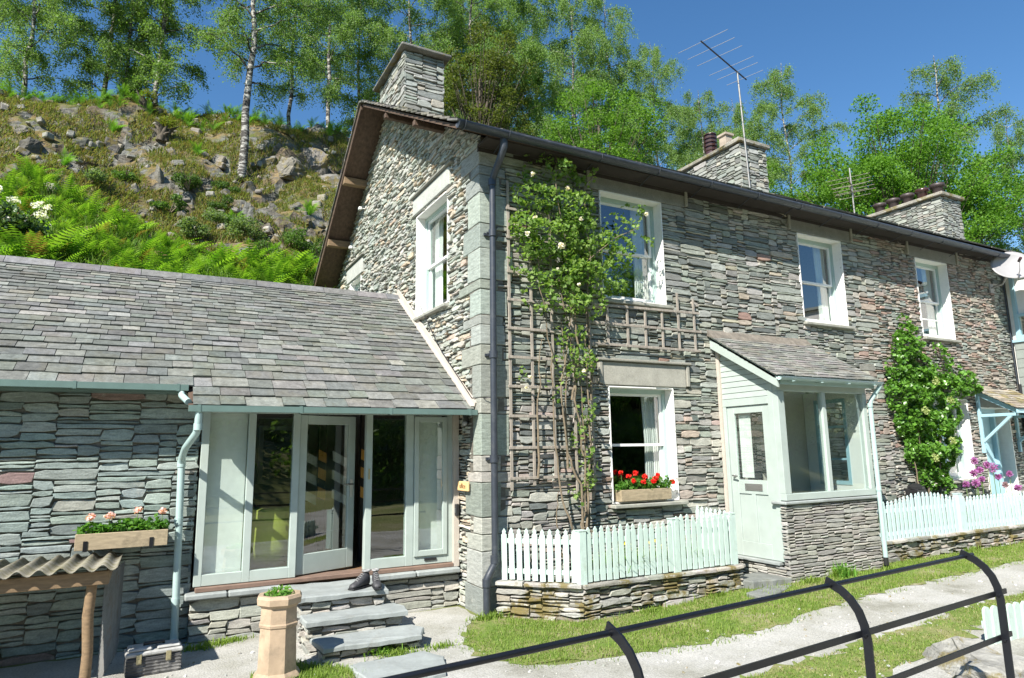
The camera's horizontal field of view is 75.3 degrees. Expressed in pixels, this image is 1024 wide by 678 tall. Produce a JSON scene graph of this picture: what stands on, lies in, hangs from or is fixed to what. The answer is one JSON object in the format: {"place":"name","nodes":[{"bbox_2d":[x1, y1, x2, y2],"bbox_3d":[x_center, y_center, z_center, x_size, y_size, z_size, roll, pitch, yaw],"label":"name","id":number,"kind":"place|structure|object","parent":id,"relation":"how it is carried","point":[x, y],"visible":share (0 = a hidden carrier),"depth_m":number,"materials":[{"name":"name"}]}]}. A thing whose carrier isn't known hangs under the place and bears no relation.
{"place":"outdoors","nodes":[
{"label":"outdoors","id":0,"kind":"place"},
{"bbox_2d":[0,89,349,442],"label":"hillside","id":1,"kind":"structure","parent":0,"point":[131,108],"depth_m":21.16,"materials":[{"name":"green plant"}]},
{"bbox_2d":[0,185,51,242],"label":"rhododendron","id":2,"kind":"object","parent":1,"relation":"on","point":[23,223],"visible":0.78,"depth_m":13.47,"materials":[{"name":"green plant"}]},
{"bbox_2d":[19,137,42,153],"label":"crag","id":3,"kind":"structure","parent":1,"relation":"on","point":[32,145],"depth_m":19.40,"materials":[{"name":"grey stone"}]},
{"bbox_2d":[0,0,111,99],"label":"birch tree","id":4,"kind":"object","parent":1,"relation":"on","point":[30,54],"visible":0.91,"depth_m":23.48,"materials":[{"name":"green plant"}]},
{"bbox_2d":[79,165,108,184],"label":"shrub","id":5,"kind":"object","parent":1,"relation":"on","point":[93,174],"visible":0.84,"depth_m":18.22,"materials":[{"name":"green plant"}]},
{"bbox_2d":[95,133,124,153],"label":"crag","id":6,"kind":"structure","parent":1,"relation":"on","point":[115,147],"depth_m":21.31,"materials":[{"name":"grey stone"}]},
{"bbox_2d":[18,0,206,103],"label":"birch tree","id":7,"kind":"object","parent":1,"relation":"on","point":[105,51],"visible":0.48,"depth_m":25.27,"materials":[{"name":"green plant"}]},
{"bbox_2d":[70,0,179,96],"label":"birch tree","id":8,"kind":"object","parent":1,"relation":"on","point":[121,29],"visible":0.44,"depth_m":25.33,"materials":[{"name":"green plant"}]},
{"bbox_2d":[111,167,140,180],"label":"shrub","id":9,"kind":"object","parent":1,"relation":"on","point":[126,174],"visible":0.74,"depth_m":19.40,"materials":[{"name":"green plant"}]},
{"bbox_2d":[136,88,158,115],"bbox_3d":[-13.001,-8.411,23.648,0.707,0.954,0.721,-1,-10,0],"label":"tree stump","id":10,"kind":"object","parent":1,"relation":"on","point":[143,102],"visible":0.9,"depth_m":23.49,"materials":[{"name":"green plant"}]},
{"bbox_2d":[94,0,223,106],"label":"birch tree","id":11,"kind":"object","parent":1,"relation":"on","point":[161,67],"visible":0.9,"depth_m":24.80,"materials":[{"name":"green plant"}]},
{"bbox_2d":[0,154,318,284],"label":"ferns","id":12,"kind":"object","parent":1,"relation":"on","point":[227,256],"visible":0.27,"depth_m":15.32,"materials":[{"name":"green plant"}]},
{"bbox_2d":[6,170,317,280],"bbox_3d":[-9.820,-1.987,15.138,11.492,5.994,7.873,4,-11,-28],"label":"dead bracken","id":13,"kind":"object","parent":1,"relation":"on","point":[34,248],"visible":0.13,"depth_m":14.76,"materials":[{"name":"brown plant"}]},
{"bbox_2d":[150,115,178,143],"bbox_3d":[-11.714,-7.033,22.326,0.863,0.950,0.638,3,-10,-20],"label":"tree stump","id":14,"kind":"object","parent":1,"relation":"on","point":[162,131],"visible":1,"depth_m":22.25,"materials":[{"name":"wood"}]},
{"bbox_2d":[0,171,333,287],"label":"bank grass","id":15,"kind":"structure","parent":1,"relation":"on","point":[110,231],"depth_m":15.36,"materials":[{"name":"green plant"}]},
{"bbox_2d":[0,89,337,247],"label":"scree","id":16,"kind":"structure","parent":1,"relation":"on","point":[221,161],"depth_m":20.68,"materials":[{"name":"grey stone"}]},
{"bbox_2d":[149,193,189,213],"bbox_3d":[-9.819,-3.836,19.067,0.903,0.530,0.993,0,-10,-3],"label":"shrub","id":17,"kind":"object","parent":1,"relation":"on","point":[161,205],"visible":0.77,"depth_m":18.93,"materials":[{"name":"green plant"}]},
{"bbox_2d":[0,79,344,135],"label":"crest bracken","id":18,"kind":"object","parent":1,"relation":"on","point":[187,117],"visible":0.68,"depth_m":24.11,"materials":[{"name":"green plant"}]},
{"bbox_2d":[171,170,202,189],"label":"shrub","id":19,"kind":"object","parent":1,"relation":"on","point":[188,181],"visible":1,"depth_m":20.06,"materials":[{"name":"green plant"}]},
{"bbox_2d":[176,216,210,238],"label":"shrub","id":20,"kind":"object","parent":1,"relation":"on","point":[186,225],"visible":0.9,"depth_m":17.17,"materials":[{"name":"green plant"}]},
{"bbox_2d":[201,207,229,223],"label":"shrub","id":21,"kind":"object","parent":1,"relation":"on","point":[215,215],"visible":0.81,"depth_m":18.16,"materials":[{"name":"green plant"}]},
{"bbox_2d":[207,194,236,209],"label":"shrub","id":22,"kind":"object","parent":1,"relation":"on","point":[224,203],"visible":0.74,"depth_m":19.15,"materials":[{"name":"green plant"}]},
{"bbox_2d":[222,213,269,240],"bbox_3d":[-7.130,-2.928,18.102,1.184,0.751,1.414,-4,-10,20],"label":"shrub","id":23,"kind":"object","parent":1,"relation":"on","point":[241,223],"visible":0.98,"depth_m":17.82,"materials":[{"name":"green plant"}]},
{"bbox_2d":[183,0,347,182],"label":"birch tree","id":24,"kind":"object","parent":1,"relation":"on","point":[229,19],"visible":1,"depth_m":23.11,"materials":[{"name":"green plant"}]},
{"bbox_2d":[264,225,309,250],"bbox_3d":[-6.177,-2.762,18.336,1.503,0.774,1.090,-10,-13,43],"label":"shrub","id":25,"kind":"object","parent":1,"relation":"on","point":[294,236],"visible":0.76,"depth_m":18.11,"materials":[{"name":"green plant"}]},
{"bbox_2d":[276,156,305,181],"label":"crag","id":26,"kind":"structure","parent":1,"relation":"on","point":[289,167],"depth_m":22.88,"materials":[{"name":"grey stone"}]},
{"bbox_2d":[245,0,343,127],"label":"birch tree","id":27,"kind":"object","parent":1,"relation":"on","point":[302,97],"visible":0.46,"depth_m":31.02,"materials":[{"name":"green plant"}]},
{"bbox_2d":[300,147,327,174],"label":"crag","id":28,"kind":"structure","parent":1,"relation":"on","point":[317,160],"depth_m":24.09,"materials":[{"name":"grey stone"}]},
{"bbox_2d":[284,0,372,128],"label":"birch tree","id":29,"kind":"object","parent":1,"relation":"on","point":[352,19],"visible":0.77,"depth_m":30.28,"materials":[{"name":"green plant"}]},
{"bbox_2d":[298,0,403,137],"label":"birch tree","id":30,"kind":"object","parent":1,"relation":"on","point":[346,98],"visible":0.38,"depth_m":34.72,"materials":[{"name":"green plant"}]},
{"bbox_2d":[341,0,503,133],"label":"birch tree","id":31,"kind":"object","parent":1,"relation":"on","point":[389,37],"visible":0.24,"depth_m":33.62,"materials":[{"name":"green plant"}]},
{"bbox_2d":[391,0,542,127],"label":"birch tree","id":32,"kind":"object","parent":1,"relation":"on","point":[467,15],"visible":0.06,"depth_m":39.42,"materials":[{"name":"green plant"}]},
{"bbox_2d":[426,0,536,135],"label":"birch tree","id":33,"kind":"object","parent":1,"relation":"on","point":[460,25],"visible":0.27,"depth_m":34.88,"materials":[{"name":"green plant"}]},
{"bbox_2d":[438,19,542,135],"bbox_3d":[-1.097,-8.334,26.343,4.614,8.414,4.978,-4,-10,19],"label":"broadleaf tree","id":34,"kind":"object","parent":1,"relation":"on","point":[485,98],"visible":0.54,"depth_m":25.70,"materials":[{"name":"green plant"}]},
{"bbox_2d":[444,0,590,136],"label":"birch tree","id":35,"kind":"object","parent":1,"relation":"on","point":[537,106],"visible":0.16,"depth_m":36.36,"materials":[{"name":"green plant"}]},
{"bbox_2d":[505,17,605,143],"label":"birch tree","id":36,"kind":"object","parent":1,"relation":"on","point":[536,36],"visible":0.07,"depth_m":41.51,"materials":[{"name":"green plant"}]},
{"bbox_2d":[511,0,634,145],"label":"birch tree","id":37,"kind":"object","parent":1,"relation":"on","point":[586,37],"visible":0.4,"depth_m":36.28,"materials":[{"name":"green plant"}]},
{"bbox_2d":[538,74,670,162],"bbox_3d":[3.858,-7.338,29.272,6.756,9.564,6.988,4,-11,-28],"label":"broadleaf tree","id":38,"kind":"object","parent":1,"relation":"on","point":[617,119],"visible":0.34,"depth_m":28.96,"materials":[{"name":"green plant"}]},
{"bbox_2d":[565,0,687,164],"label":"birch tree","id":39,"kind":"object","parent":1,"relation":"on","point":[631,64],"visible":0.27,"depth_m":37.41,"materials":[{"name":"green plant"}]},
{"bbox_2d":[605,41,702,169],"bbox_3d":[8.668,-9.823,37.779,7.251,16.104,6.450,1,-10,-13],"label":"birch tree","id":40,"kind":"object","parent":1,"relation":"on","point":[666,72],"visible":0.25,"depth_m":38.12,"materials":[{"name":"green plant"}]},
{"bbox_2d":[667,89,709,168],"bbox_3d":[10.732,-7.872,38.521,4.182,13.686,4.594,-1,-10,-1],"label":"birch tree","id":41,"kind":"object","parent":1,"relation":"on","point":[692,127],"visible":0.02,"depth_m":38.74,"materials":[{"name":"green plant"}]},
{"bbox_2d":[666,89,792,191],"bbox_3d":[9.391,-5.360,31.187,6.111,13.304,6.869,2,-10,-14],"label":"birch tree","id":42,"kind":"object","parent":1,"relation":"on","point":[688,112],"visible":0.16,"depth_m":31.38,"materials":[{"name":"green plant"}]},
{"bbox_2d":[676,97,808,195],"bbox_3d":[12.074,-5.946,33.687,7.632,14.004,6.790,-1,-10,-1],"label":"birch tree","id":43,"kind":"object","parent":1,"relation":"on","point":[736,119],"visible":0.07,"depth_m":34.32,"materials":[{"name":"green plant"}]},
{"bbox_2d":[766,160,808,201],"bbox_3d":[10.654,-4.227,30.381,6.756,9.564,6.988,-8,-12,36],"label":"broadleaf tree","id":44,"kind":"object","parent":1,"relation":"on","point":[771,180],"visible":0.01,"depth_m":29.51,"materials":[{"name":"green plant"}]},
{"bbox_2d":[738,63,858,206],"bbox_3d":[14.955,-7.090,34.157,7.058,16.748,6.710,6,-12,-35],"label":"birch tree","id":45,"kind":"object","parent":1,"relation":"on","point":[764,106],"visible":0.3,"depth_m":34.56,"materials":[{"name":"green plant"}]},
{"bbox_2d":[779,93,1023,247],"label":"broadleaf tree","id":46,"kind":"object","parent":1,"relation":"on","point":[890,179],"visible":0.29,"depth_m":27.39,"materials":[{"name":"green plant"}]},
{"bbox_2d":[897,54,1023,236],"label":"birch tree","id":47,"kind":"object","parent":1,"relation":"on","point":[942,82],"visible":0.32,"depth_m":39.10,"materials":[{"name":"green plant"}]},
{"bbox_2d":[966,114,1023,253],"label":"birch tree","id":48,"kind":"object","parent":1,"relation":"on","point":[998,137],"visible":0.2,"depth_m":29.07,"materials":[{"name":"green plant"}]},
{"bbox_2d":[0,560,1022,667],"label":"ground","id":49,"kind":"structure","parent":0,"point":[546,663],"depth_m":6.61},
{"bbox_2d":[0,551,124,677],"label":"bin shelter","id":50,"kind":"object","parent":49,"relation":"on","point":[92,578],"visible":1,"depth_m":5.75,"materials":[{"name":"wood"}]},
{"bbox_2d":[0,255,477,666],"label":"slate wing","id":51,"kind":"structure","parent":49,"relation":"on","point":[124,392],"depth_m":7.66,"materials":[{"name":"grey stone"}]},
{"bbox_2d":[74,528,167,551],"bbox_3d":[-4.030,2.072,6.874,0.820,0.172,0.308,4,-11,-28],"label":"window box","id":52,"kind":"object","parent":51,"relation":"attached to","point":[112,540],"visible":0.85,"depth_m":6.74,"materials":[{"name":"wood"}]},
{"bbox_2d":[73,507,169,533],"bbox_3d":[-4.018,1.881,6.853,0.882,0.293,0.216,4,-11,-28],"label":"geranium","id":53,"kind":"object","parent":52,"relation":"in","point":[134,524],"visible":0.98,"depth_m":6.83,"materials":[{"name":"green plant"}]},
{"bbox_2d":[240,506,288,569],"bbox_3d":[-3.046,2.451,8.111,0.878,0.800,0.865,4,-11,-28],"label":"armchair","id":54,"kind":"object","parent":51,"relation":"on","point":[269,537],"visible":0.46,"depth_m":7.77,"materials":[{"name":"green fabric"}]},
{"bbox_2d":[257,426,308,483],"bbox_3d":[-4.196,2.114,12.167,0.850,1.040,0.250,4,-11,-28],"label":"rear window frame","id":55,"kind":"structure","parent":51,"relation":"in","point":[261,428],"depth_m":12.05,"materials":[{"name":"white paint"}]},
{"bbox_2d":[253,498,315,545],"bbox_3d":[-3.610,2.897,10.476,1.000,0.720,0.600,4,-11,-28],"label":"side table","id":56,"kind":"object","parent":51,"relation":"in","point":[256,502],"visible":0.36,"depth_m":10.46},
{"bbox_2d":[295,415,355,575],"bbox_3d":[-2.263,1.877,8.147,0.105,1.860,0.800,-9,-12,40],"label":"door","id":57,"kind":"structure","parent":51,"relation":"in","point":[313,562],"depth_m":8.10,"materials":[{"name":"green paint"}]},
{"bbox_2d":[262,441,290,478],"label":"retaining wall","id":58,"kind":"structure","parent":49,"relation":"on","point":[276,459],"depth_m":12.57,"materials":[{"name":"stone"}]},
{"bbox_2d":[283,578,423,662],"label":"stone steps","id":59,"kind":"structure","parent":49,"relation":"on","point":[338,621],"depth_m":6.83,"materials":[{"name":"stone"}]},
{"bbox_2d":[348,569,370,590],"bbox_3d":[-1.667,2.643,7.288,0.094,0.182,0.296,-7,-11,31],"label":"walking boot","id":60,"kind":"object","parent":59,"relation":"on","point":[362,581],"visible":1,"depth_m":7.28,"materials":[{"name":"black leather"}]},
{"bbox_2d":[495,560,745,621],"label":"garden wall","id":61,"kind":"structure","parent":49,"relation":"on","point":[562,600],"depth_m":7.88,"materials":[{"name":"stone"}]},
{"bbox_2d":[501,505,737,584],"bbox_3d":[1.440,2.602,8.487,3.181,0.731,0.785,4,-11,-28],"label":"picket fence","id":62,"kind":"object","parent":61,"relation":"on","point":[715,533],"visible":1,"depth_m":8.05,"materials":[{"name":"white paint"}]},
{"bbox_2d":[312,41,1023,616],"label":"stone cottage","id":63,"kind":"structure","parent":49,"relation":"on","point":[422,185],"depth_m":10.76,"materials":[{"name":"stone"}]},
{"bbox_2d":[412,191,449,320],"bbox_3d":[-1.134,-1.225,10.307,0.412,1.768,1.372,4,-11,-28],"label":"window","id":64,"kind":"structure","parent":63,"relation":"in","point":[424,266],"depth_m":10.77,"materials":[{"name":"white paint"}]},
{"bbox_2d":[506,180,597,491],"bbox_3d":[0.530,-0.059,8.924,1.340,4.150,0.035,4,-11,-28],"label":"trellis","id":65,"kind":"object","parent":63,"relation":"attached to","point":[531,329],"visible":0.76,"depth_m":8.78,"materials":[{"name":"brown wood"}]},
{"bbox_2d":[598,190,673,309],"bbox_3d":[1.771,-1.298,10.049,1.300,1.698,0.432,4,-11,-28],"label":"window","id":66,"kind":"structure","parent":63,"relation":"in","point":[654,266],"depth_m":10.27,"materials":[{"name":"white paint"}]},
{"bbox_2d":[614,487,671,501],"bbox_3d":[1.834,2.179,9.309,0.890,0.155,0.190,4,-11,-28],"label":"window box","id":67,"kind":"object","parent":63,"relation":"on","point":[658,493],"visible":0.84,"depth_m":9.19,"materials":[{"name":"wood"}]},
{"bbox_2d":[614,470,674,491],"bbox_3d":[1.859,1.995,9.338,1.024,0.307,0.254,4,-11,-28],"label":"geranium","id":68,"kind":"object","parent":67,"relation":"on","point":[634,483],"visible":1,"depth_m":9.28,"materials":[{"name":"red plant"}]},
{"bbox_2d":[591,293,701,353],"bbox_3d":[2.014,-0.289,9.772,2.040,0.920,0.035,4,-11,-28],"label":"trellis","id":69,"kind":"object","parent":63,"relation":"attached to","point":[662,328],"visible":0.96,"depth_m":9.75,"materials":[{"name":"brown wood"}]},
{"bbox_2d":[607,386,688,508],"bbox_3d":[1.853,1.542,9.576,1.310,1.678,0.462,4,-11,-28],"label":"window","id":70,"kind":"structure","parent":63,"relation":"in","point":[667,463],"depth_m":9.83,"materials":[{"name":"white paint"}]},
{"bbox_2d":[679,29,762,187],"bbox_3d":[5.362,-5.306,16.265,2.350,3.382,1.300,8,-13,-42],"label":"tv aerial","id":71,"kind":"object","parent":63,"relation":"attached to","point":[715,53],"visible":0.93,"depth_m":16.72,"materials":[{"name":"metal"}]},
{"bbox_2d":[795,232,855,329],"bbox_3d":[5.543,-1.005,12.050,1.320,1.668,0.432,4,-11,-28],"label":"window","id":72,"kind":"structure","parent":63,"relation":"in","point":[836,287],"depth_m":12.28,"materials":[{"name":"green paint"}]},
{"bbox_2d":[829,168,873,212],"bbox_3d":[9.918,-4.141,19.309,1.100,1.750,1.371,-8,-12,35],"label":"tv aerial","id":73,"kind":"object","parent":63,"relation":"attached to","point":[851,188],"visible":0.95,"depth_m":19.31,"materials":[{"name":"metal"}]},
{"bbox_2d":[884,313,983,515],"bbox_3d":[8.332,1.496,12.661,3.233,4.011,0.467,4,-11,-28],"label":"climbing hydrangea","id":74,"kind":"object","parent":63,"relation":"attached to","point":[917,382],"visible":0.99,"depth_m":12.43,"materials":[{"name":"green plant"}]},
{"bbox_2d":[913,257,961,342],"bbox_3d":[8.588,-0.761,13.665,1.250,1.688,0.432,4,-11,-28],"label":"window","id":75,"kind":"structure","parent":63,"relation":"in","point":[943,305],"depth_m":13.88,"materials":[{"name":"green paint"}]},
{"bbox_2d":[932,398,980,483],"bbox_3d":[8.701,2.025,13.236,1.330,1.648,0.432,4,-11,-28],"label":"window","id":76,"kind":"structure","parent":63,"relation":"in","point":[964,428],"depth_m":13.44,"materials":[{"name":"green paint"}]},
{"bbox_2d":[973,388,1023,452],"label":"door canopy","id":77,"kind":"object","parent":63,"relation":"attached to","point":[1012,400],"visible":0.93,"depth_m":13.49,"materials":[{"name":"wood"}]},
{"bbox_2d":[981,407,1019,508],"bbox_3d":[10.081,2.640,13.897,1.108,2.383,0.336,4,-11,-28],"label":"door","id":78,"kind":"structure","parent":63,"relation":"in","point":[1000,447],"depth_m":14.12,"materials":[{"name":"paint"}]},
{"bbox_2d":[989,252,1023,292],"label":"satellite dish","id":79,"kind":"object","parent":63,"relation":"attached to","point":[1012,266],"visible":0.98,"depth_m":14.16,"materials":[{"name":"grey paint"}]},
{"bbox_2d":[382,549,1014,677],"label":"metal railing","id":80,"kind":"object","parent":49,"relation":"on","point":[617,636],"visible":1,"depth_m":3.55,"materials":[{"name":"black metal"}]},
{"bbox_2d":[706,330,888,582],"bbox_3d":[4.392,1.784,10.017,2.310,3.960,1.351,4,-11,-28],"label":"entrance porch","id":81,"kind":"object","parent":49,"relation":"on","point":[782,530],"visible":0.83,"depth_m":9.73,"materials":[{"name":"stone"}]},
{"bbox_2d":[727,404,779,560],"bbox_3d":[3.488,2.050,9.627,0.145,2.155,0.790,4,-11,-28],"label":"door","id":82,"kind":"structure","parent":81,"relation":"in","point":[755,516],"depth_m":9.63,"materials":[{"name":"green paint"}]},
{"bbox_2d":[813,398,852,484],"bbox_3d":[5.133,1.640,10.618,0.040,1.340,0.560,4,-11,-28],"label":"side window","id":83,"kind":"structure","parent":81,"relation":"in","point":[841,400],"depth_m":10.57,"materials":[{"name":"white wood"}]},
{"bbox_2d":[879,522,1023,563],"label":"garden wall","id":84,"kind":"structure","parent":49,"relation":"on","point":[900,550],"depth_m":10.98,"materials":[{"name":"stone"}]},
{"bbox_2d":[875,491,1023,540],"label":"picket fence","id":85,"kind":"object","parent":84,"relation":"on","point":[957,504],"visible":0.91,"depth_m":11.12,"materials":[{"name":"blue paint"}]},
{"bbox_2d":[922,636,1023,677],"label":"boulder","id":86,"kind":"object","parent":49,"relation":"on","point":[986,662],"visible":0.64,"depth_m":5.57,"materials":[{"name":"grey stone"}]},
{"bbox_2d":[981,601,1023,644],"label":"board fence","id":87,"kind":"object","parent":49,"relation":"on","point":[990,621],"visible":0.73,"depth_m":6.39,"materials":[{"name":"teal paint"}]},
{"bbox_2d":[1004,277,1023,393],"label":"neighbour house","id":88,"kind":"structure","parent":49,"relation":"on","point":[1015,292],"depth_m":14.63,"materials":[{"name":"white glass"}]},
{"bbox_2d":[1008,277,1023,342],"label":"window","id":89,"kind":"structure","parent":88,"relation":"in","point":[1016,285],"depth_m":14.63,"materials":[{"name":"white wood"}]},
{"bbox_2d":[0,561,1023,677],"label":"gravel track","id":90,"kind":"structure","parent":0,"point":[223,660],"depth_m":6.53,"materials":[{"name":"grey gravel"}]},
{"bbox_2d":[124,639,182,677],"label":"toolbox","id":91,"kind":"object","parent":90,"relation":"on","point":[146,658],"visible":1,"depth_m":6.10,"materials":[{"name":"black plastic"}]},
{"bbox_2d":[250,663,355,677],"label":"grass patch","id":92,"kind":"object","parent":90,"relation":"on","point":[323,673],"visible":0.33,"depth_m":5.99,"materials":[{"name":"green plant"}]},
{"bbox_2d":[253,589,301,677],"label":"clay planter","id":93,"kind":"object","parent":92,"relation":"on","point":[278,623],"visible":0.94,"depth_m":5.83,"materials":[{"name":"ceramic"}]},
{"bbox_2d":[265,585,294,596],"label":"herb plant","id":94,"kind":"object","parent":93,"relation":"on","point":[282,591],"visible":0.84,"depth_m":5.99,"materials":[{"name":"green plant"}]},
{"bbox_2d":[349,651,445,677],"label":"paving slab","id":95,"kind":"structure","parent":90,"relation":"on","point":[388,666],"depth_m":6.04,"materials":[{"name":"stone"}]},
{"bbox_2d":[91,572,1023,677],"bbox_3d":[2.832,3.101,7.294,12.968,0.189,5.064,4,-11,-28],"label":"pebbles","id":96,"kind":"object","parent":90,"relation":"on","point":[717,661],"visible":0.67,"depth_m":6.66,"materials":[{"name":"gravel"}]},
{"bbox_2d":[181,545,980,661],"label":"grass tufts","id":97,"kind":"object","parent":90,"relation":"on","point":[393,652],"visible":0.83,"depth_m":7.12,"materials":[{"name":"green plant"}]},
{"bbox_2d":[249,592,1023,677],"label":"track grass","id":98,"kind":"structure","parent":90,"relation":"on","point":[340,671],"depth_m":6.10,"materials":[{"name":"green plant"}]},
{"bbox_2d":[739,595,1023,677],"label":"grass strip","id":99,"kind":"object","parent":90,"relation":"on","point":[924,630],"depth_m":6.25,"materials":[{"name":"green plant"}]},
{"bbox_2d":[0,0,1023,252],"label":"sky","id":100,"kind":"structure","parent":0,"point":[844,50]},
{"bbox_2d":[455,540,1023,669],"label":"grass verge","id":101,"kind":"object","parent":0,"point":[486,624],"depth_m":7.36,"materials":[{"name":"green plant"}]},
{"bbox_2d":[740,572,791,588],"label":"paving slab","id":102,"kind":"structure","parent":101,"relation":"on","point":[756,580],"depth_m":8.83,"materials":[{"name":"stone"}]},
{"bbox_2d":[746,585,790,597],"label":"paving slab","id":103,"kind":"structure","parent":101,"relation":"on","point":[758,593],"depth_m":8.42,"materials":[{"name":"stone"}]},
{"bbox_2d":[825,559,861,577],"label":"weed","id":104,"kind":"object","parent":101,"relation":"on","point":[842,567],"visible":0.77,"depth_m":9.16,"materials":[{"name":"green plant"}]},
{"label":"flower bed","id":105,"kind":"structure","parent":0,"visible":0},
{"bbox_2d":[506,153,654,579],"bbox_3d":[1.134,0.148,8.932,2.502,5.932,0.478,4,-11,-28],"label":"climbing rose","id":106,"kind":"object","parent":105,"relation":"on","point":[576,228],"visible":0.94,"depth_m":8.98,"materials":[{"name":"green plant"}]},
{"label":"flower bed","id":107,"kind":"structure","parent":0,"visible":0},
{"bbox_2d":[905,483,929,533],"bbox_3d":[7.228,3.004,11.805,0.280,0.860,0.266,4,-11,-28],"label":"water butt","id":108,"kind":"object","parent":107,"relation":"on","point":[914,488],"visible":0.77,"depth_m":11.78,"materials":[{"name":"black plastic"}]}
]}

